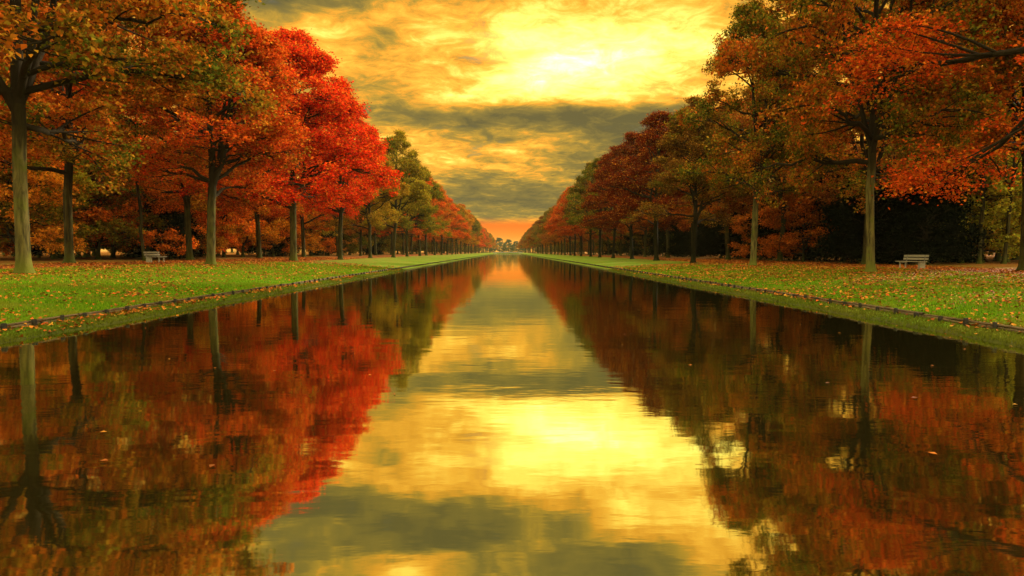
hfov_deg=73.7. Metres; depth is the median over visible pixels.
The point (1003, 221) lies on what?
beech tree
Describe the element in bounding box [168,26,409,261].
maple tree
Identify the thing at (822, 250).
yew tree
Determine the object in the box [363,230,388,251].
beech tree
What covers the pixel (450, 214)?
oak tree
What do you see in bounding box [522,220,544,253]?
maple tree
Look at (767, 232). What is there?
yew tree
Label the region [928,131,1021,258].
beech tree
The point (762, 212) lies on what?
beech tree
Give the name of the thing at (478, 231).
maple tree
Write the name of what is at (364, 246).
beech tree
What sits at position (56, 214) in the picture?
beech tree
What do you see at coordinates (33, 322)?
timber edging
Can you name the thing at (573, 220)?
maple tree
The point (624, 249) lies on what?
yew tree
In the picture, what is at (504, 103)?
sky
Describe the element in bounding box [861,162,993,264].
yew tree
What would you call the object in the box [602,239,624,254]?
yew tree
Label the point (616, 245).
beech tree
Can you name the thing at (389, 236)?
beech tree
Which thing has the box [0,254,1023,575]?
water
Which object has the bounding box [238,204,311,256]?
beech tree
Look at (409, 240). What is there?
beech tree
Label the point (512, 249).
beech tree
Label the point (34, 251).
yew tree
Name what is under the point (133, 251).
yew tree
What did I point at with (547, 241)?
oak tree
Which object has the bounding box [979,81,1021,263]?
slender tree
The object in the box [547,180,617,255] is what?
maple tree
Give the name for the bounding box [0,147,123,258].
beech tree
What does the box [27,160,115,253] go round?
beech tree
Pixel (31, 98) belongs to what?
oak tree
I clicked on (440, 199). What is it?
maple tree
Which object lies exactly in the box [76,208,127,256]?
beech tree
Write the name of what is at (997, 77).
maple tree
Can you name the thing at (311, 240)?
beech tree
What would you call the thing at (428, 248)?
beech tree
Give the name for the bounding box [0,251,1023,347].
ground
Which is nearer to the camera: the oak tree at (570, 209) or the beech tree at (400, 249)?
the oak tree at (570, 209)
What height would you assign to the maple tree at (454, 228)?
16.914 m
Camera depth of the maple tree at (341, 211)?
73.05 m
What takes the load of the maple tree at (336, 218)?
on the ground at (401, 260)
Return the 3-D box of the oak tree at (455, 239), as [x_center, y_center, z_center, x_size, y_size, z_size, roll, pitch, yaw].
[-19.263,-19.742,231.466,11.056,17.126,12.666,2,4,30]
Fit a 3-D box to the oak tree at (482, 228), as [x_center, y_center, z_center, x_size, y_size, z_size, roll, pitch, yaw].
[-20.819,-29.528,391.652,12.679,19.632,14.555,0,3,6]
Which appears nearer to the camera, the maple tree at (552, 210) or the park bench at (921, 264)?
the park bench at (921, 264)
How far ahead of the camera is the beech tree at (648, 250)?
136.72 m
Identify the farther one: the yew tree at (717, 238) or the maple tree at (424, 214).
the maple tree at (424, 214)
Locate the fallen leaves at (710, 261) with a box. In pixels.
[606,258,1023,335]
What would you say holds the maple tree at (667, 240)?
on the ground at (401, 260)
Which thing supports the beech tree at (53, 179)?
on the ground at (401, 260)
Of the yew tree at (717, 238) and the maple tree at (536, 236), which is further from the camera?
the maple tree at (536, 236)
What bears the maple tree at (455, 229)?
on the ground at (401, 260)
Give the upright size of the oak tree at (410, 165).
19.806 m
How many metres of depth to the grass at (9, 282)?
22.01 m
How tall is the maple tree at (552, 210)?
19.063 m
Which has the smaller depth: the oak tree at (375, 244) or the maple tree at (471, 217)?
the oak tree at (375, 244)
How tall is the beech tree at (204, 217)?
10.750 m
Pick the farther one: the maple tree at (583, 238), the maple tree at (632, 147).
the maple tree at (583, 238)
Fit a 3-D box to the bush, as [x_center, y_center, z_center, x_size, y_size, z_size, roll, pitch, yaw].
[-30.968,-5.199,61.777,5.983,5.631,6.164,3,4,41]
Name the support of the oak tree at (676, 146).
on the ground at (401, 260)
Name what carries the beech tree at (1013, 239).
on the ground at (401, 260)
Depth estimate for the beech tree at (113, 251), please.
64.39 m
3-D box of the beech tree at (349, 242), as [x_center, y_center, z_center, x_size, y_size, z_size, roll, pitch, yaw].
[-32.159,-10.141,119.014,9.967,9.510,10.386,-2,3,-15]
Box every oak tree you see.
[0,0,73,120]
[0,0,225,263]
[0,0,289,274]
[322,138,410,257]
[351,203,412,254]
[359,130,434,257]
[396,228,417,253]
[400,178,448,255]
[430,181,458,254]
[446,205,471,253]
[458,228,477,253]
[469,224,486,252]
[532,207,557,253]
[537,214,567,253]
[541,223,566,254]
[548,185,592,255]
[562,162,617,256]
[569,146,636,257]
[583,228,598,254]
[606,234,623,255]
[619,95,753,262]
[705,0,1023,271]
[740,0,1021,264]
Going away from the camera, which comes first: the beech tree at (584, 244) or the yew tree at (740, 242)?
the yew tree at (740, 242)
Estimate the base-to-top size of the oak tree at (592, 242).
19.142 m
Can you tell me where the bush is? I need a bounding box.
[134,198,206,258]
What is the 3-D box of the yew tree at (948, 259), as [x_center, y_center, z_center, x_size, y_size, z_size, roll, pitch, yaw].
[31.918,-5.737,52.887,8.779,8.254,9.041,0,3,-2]
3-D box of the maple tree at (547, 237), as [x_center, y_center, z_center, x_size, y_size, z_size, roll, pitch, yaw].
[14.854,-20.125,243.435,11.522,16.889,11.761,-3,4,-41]
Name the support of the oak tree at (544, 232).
on the ground at (401, 260)
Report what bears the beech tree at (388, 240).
on the ground at (401, 260)
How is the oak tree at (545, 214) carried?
on the ground at (401, 260)
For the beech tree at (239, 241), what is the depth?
89.42 m
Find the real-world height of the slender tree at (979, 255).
15.025 m
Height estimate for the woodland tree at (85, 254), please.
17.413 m
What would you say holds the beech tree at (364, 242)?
on the ground at (401, 260)
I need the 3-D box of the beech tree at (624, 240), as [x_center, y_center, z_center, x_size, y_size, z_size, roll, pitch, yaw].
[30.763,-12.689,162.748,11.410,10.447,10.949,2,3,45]
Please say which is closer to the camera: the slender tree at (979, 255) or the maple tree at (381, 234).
the slender tree at (979, 255)
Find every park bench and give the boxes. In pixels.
[143,252,166,261]
[895,255,928,268]
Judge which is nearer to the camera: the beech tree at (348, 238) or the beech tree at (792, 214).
the beech tree at (792, 214)
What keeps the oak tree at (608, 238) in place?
on the ground at (401, 260)
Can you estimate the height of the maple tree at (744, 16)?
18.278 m
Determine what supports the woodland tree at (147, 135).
on the ground at (401, 260)
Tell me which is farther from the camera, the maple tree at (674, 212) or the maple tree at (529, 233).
the maple tree at (529, 233)
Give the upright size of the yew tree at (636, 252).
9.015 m
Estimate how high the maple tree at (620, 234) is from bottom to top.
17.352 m
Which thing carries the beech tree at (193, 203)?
on the ground at (401, 260)
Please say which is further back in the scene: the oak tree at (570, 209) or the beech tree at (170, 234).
the oak tree at (570, 209)
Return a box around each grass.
[0,261,403,342]
[608,263,1023,346]
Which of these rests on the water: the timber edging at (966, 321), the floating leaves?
the floating leaves
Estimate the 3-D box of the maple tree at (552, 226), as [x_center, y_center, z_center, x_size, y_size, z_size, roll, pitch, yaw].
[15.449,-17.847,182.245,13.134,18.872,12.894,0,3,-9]
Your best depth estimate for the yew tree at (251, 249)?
93.89 m
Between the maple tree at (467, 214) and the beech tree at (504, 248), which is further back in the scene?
the beech tree at (504, 248)
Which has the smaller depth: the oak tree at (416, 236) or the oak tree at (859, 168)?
the oak tree at (859, 168)
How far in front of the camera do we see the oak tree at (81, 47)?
25.39 m
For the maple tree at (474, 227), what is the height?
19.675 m
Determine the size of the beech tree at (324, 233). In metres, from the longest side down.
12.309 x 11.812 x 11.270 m
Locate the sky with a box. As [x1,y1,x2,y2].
[38,0,1018,251]
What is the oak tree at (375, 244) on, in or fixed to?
on the ground at (401, 260)
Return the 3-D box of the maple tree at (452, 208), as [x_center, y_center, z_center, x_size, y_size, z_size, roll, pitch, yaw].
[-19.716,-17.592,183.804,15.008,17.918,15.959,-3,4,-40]
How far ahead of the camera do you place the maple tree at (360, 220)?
116.71 m
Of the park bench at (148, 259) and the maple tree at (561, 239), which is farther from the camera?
the maple tree at (561, 239)
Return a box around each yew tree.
[8,240,76,257]
[118,207,164,257]
[245,217,298,255]
[309,221,348,255]
[351,233,384,254]
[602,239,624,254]
[617,224,650,254]
[626,229,661,255]
[639,225,669,255]
[658,219,710,256]
[666,205,719,257]
[690,201,746,257]
[698,206,760,258]
[724,188,790,258]
[744,180,837,260]
[786,172,859,261]
[803,165,915,262]
[819,172,935,263]
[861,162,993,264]
[862,161,990,262]
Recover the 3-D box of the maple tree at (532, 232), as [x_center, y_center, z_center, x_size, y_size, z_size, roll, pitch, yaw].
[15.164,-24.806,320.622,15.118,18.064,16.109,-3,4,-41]
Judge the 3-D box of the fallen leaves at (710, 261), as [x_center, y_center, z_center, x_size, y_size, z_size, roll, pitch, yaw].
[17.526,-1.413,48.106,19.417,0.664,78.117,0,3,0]
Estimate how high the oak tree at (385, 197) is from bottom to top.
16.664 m
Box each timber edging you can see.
[0,254,489,330]
[519,253,1023,333]
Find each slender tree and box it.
[103,106,164,260]
[909,119,986,263]
[938,63,1020,263]
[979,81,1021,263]
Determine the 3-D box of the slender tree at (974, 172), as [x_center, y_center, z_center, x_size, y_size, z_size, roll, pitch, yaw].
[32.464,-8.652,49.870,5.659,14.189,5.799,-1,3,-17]
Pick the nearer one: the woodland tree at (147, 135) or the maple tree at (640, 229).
the woodland tree at (147, 135)
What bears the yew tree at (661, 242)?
on the ground at (401, 260)
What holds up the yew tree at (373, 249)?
on the ground at (401, 260)
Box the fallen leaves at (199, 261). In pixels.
[0,257,405,336]
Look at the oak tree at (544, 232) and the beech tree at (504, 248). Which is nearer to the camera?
the oak tree at (544, 232)
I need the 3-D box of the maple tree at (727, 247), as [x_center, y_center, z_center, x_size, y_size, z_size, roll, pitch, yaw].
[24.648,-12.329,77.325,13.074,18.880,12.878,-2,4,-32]
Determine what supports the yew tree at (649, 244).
on the ground at (401, 260)
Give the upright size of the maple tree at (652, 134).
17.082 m
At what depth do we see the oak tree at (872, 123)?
30.16 m
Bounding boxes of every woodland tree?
[2,69,151,257]
[55,96,153,256]
[108,114,174,144]
[848,76,907,166]
[881,67,952,259]
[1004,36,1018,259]
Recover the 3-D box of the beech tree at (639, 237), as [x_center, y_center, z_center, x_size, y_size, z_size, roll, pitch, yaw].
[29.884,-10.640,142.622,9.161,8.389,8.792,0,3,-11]
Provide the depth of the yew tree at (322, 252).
116.32 m
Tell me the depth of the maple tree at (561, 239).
211.79 m
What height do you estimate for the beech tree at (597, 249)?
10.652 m
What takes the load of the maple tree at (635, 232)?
on the ground at (401, 260)
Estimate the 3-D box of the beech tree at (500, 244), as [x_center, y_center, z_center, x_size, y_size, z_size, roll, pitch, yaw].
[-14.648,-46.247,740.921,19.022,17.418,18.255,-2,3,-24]
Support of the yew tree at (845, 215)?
on the ground at (401, 260)
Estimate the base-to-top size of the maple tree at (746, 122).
18.953 m
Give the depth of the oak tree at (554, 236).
168.30 m
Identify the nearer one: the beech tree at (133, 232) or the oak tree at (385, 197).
the beech tree at (133, 232)
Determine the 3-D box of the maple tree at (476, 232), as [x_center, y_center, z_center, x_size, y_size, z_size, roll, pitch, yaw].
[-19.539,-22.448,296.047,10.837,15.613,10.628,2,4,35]
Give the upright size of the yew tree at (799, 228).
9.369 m
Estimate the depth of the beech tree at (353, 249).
129.94 m
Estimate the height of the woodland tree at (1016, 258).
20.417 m
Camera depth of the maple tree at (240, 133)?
40.67 m
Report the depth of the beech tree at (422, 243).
214.49 m
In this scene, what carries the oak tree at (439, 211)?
on the ground at (401, 260)
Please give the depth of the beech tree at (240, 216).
74.69 m
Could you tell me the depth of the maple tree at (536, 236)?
304.15 m
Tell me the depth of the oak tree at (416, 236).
183.78 m
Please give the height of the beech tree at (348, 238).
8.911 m
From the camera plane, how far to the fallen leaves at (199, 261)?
30.51 m
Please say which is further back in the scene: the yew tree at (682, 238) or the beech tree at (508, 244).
the beech tree at (508, 244)
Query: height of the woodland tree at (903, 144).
17.688 m
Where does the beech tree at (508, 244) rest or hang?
on the ground at (401, 260)
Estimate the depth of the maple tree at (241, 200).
55.91 m
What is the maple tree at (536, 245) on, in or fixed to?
on the ground at (401, 260)
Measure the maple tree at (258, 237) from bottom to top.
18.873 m
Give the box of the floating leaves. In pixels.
[16,272,1017,466]
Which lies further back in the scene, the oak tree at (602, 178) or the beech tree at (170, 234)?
the oak tree at (602, 178)
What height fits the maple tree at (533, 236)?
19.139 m
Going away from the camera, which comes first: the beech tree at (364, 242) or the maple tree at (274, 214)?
the maple tree at (274, 214)
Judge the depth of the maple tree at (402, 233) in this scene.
167.39 m
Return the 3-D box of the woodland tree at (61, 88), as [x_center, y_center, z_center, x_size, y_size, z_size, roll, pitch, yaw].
[-38.181,-11.190,59.133,12.706,17.801,11.521,1,3,29]
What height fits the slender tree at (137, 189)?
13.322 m
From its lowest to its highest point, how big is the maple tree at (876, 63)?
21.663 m
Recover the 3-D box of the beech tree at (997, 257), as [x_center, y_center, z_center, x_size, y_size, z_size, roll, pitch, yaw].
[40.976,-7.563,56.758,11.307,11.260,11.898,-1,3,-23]
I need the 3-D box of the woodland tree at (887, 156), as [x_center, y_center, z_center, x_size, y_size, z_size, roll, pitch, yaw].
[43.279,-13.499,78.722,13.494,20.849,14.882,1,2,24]
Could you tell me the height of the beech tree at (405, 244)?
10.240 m
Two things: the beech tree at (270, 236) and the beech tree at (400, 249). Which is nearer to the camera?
the beech tree at (270, 236)
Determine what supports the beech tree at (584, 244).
on the ground at (401, 260)
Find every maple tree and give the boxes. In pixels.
[56,30,306,259]
[71,0,316,264]
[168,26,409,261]
[206,106,320,257]
[259,119,360,256]
[295,97,391,259]
[305,143,376,255]
[342,189,398,255]
[375,157,452,256]
[377,200,424,254]
[396,208,409,254]
[403,178,452,255]
[412,194,471,254]
[427,201,472,254]
[440,204,479,253]
[443,203,466,254]
[455,203,483,253]
[465,226,478,253]
[467,213,483,253]
[470,215,482,253]
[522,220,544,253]
[525,216,560,253]
[527,215,557,253]
[529,212,556,253]
[529,228,553,253]
[534,224,546,253]
[538,214,555,254]
[539,191,572,254]
[543,186,586,255]
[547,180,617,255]
[548,226,578,254]
[565,155,621,257]
[566,232,604,254]
[575,131,691,258]
[593,218,638,255]
[597,108,713,260]
[611,185,647,255]
[620,206,648,256]
[634,182,690,257]
[640,134,730,258]
[662,97,765,259]
[670,0,850,265]
[683,72,877,260]
[801,8,1023,209]
[894,0,1023,270]
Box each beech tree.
[0,136,89,260]
[0,139,106,254]
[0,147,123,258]
[0,182,39,238]
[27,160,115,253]
[39,157,168,258]
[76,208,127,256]
[77,200,158,257]
[84,170,206,256]
[90,207,137,256]
[115,154,241,251]
[119,154,235,256]
[196,201,269,257]
[216,192,298,256]
[216,221,262,255]
[233,245,265,255]
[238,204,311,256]
[285,219,334,254]
[286,208,325,255]
[297,215,335,255]
[306,206,354,255]
[307,223,352,255]
[342,215,359,254]
[344,215,377,254]
[346,233,372,254]
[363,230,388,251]
[381,229,404,252]
[382,235,401,253]
[384,233,405,252]
[395,233,416,253]
[396,233,415,253]
[404,237,424,253]
[414,242,432,253]
[494,237,506,251]
[501,245,507,251]
[505,239,513,251]
[509,241,519,251]
[509,245,515,251]
[576,240,587,251]
[594,238,609,252]
[609,237,628,253]
[618,238,633,247]
[635,226,664,255]
[635,230,652,255]
[723,190,777,259]
[757,174,829,260]
[758,179,832,261]
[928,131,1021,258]
[935,154,1021,262]
[950,151,1021,261]
[973,156,1021,260]
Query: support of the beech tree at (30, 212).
on the ground at (401, 260)
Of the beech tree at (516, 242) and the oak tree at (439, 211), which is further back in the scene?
the beech tree at (516, 242)
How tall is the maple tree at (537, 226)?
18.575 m
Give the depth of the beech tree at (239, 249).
103.43 m
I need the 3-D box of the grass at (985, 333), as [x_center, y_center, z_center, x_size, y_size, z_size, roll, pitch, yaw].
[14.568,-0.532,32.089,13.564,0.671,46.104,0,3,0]
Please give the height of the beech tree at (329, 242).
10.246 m
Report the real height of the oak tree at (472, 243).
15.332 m
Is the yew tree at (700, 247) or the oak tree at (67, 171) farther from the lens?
the yew tree at (700, 247)
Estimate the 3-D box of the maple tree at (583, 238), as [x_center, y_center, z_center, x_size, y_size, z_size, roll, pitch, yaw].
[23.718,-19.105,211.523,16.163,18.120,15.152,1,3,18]
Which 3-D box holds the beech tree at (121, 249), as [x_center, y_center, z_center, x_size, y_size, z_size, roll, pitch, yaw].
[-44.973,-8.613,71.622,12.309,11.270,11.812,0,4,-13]
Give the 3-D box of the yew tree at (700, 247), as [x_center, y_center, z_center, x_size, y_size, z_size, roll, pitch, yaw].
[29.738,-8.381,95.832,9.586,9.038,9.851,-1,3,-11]
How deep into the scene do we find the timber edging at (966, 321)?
16.10 m
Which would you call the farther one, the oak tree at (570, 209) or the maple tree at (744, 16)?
the oak tree at (570, 209)
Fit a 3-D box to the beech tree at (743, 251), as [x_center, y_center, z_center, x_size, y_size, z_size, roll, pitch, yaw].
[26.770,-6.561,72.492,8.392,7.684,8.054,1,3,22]

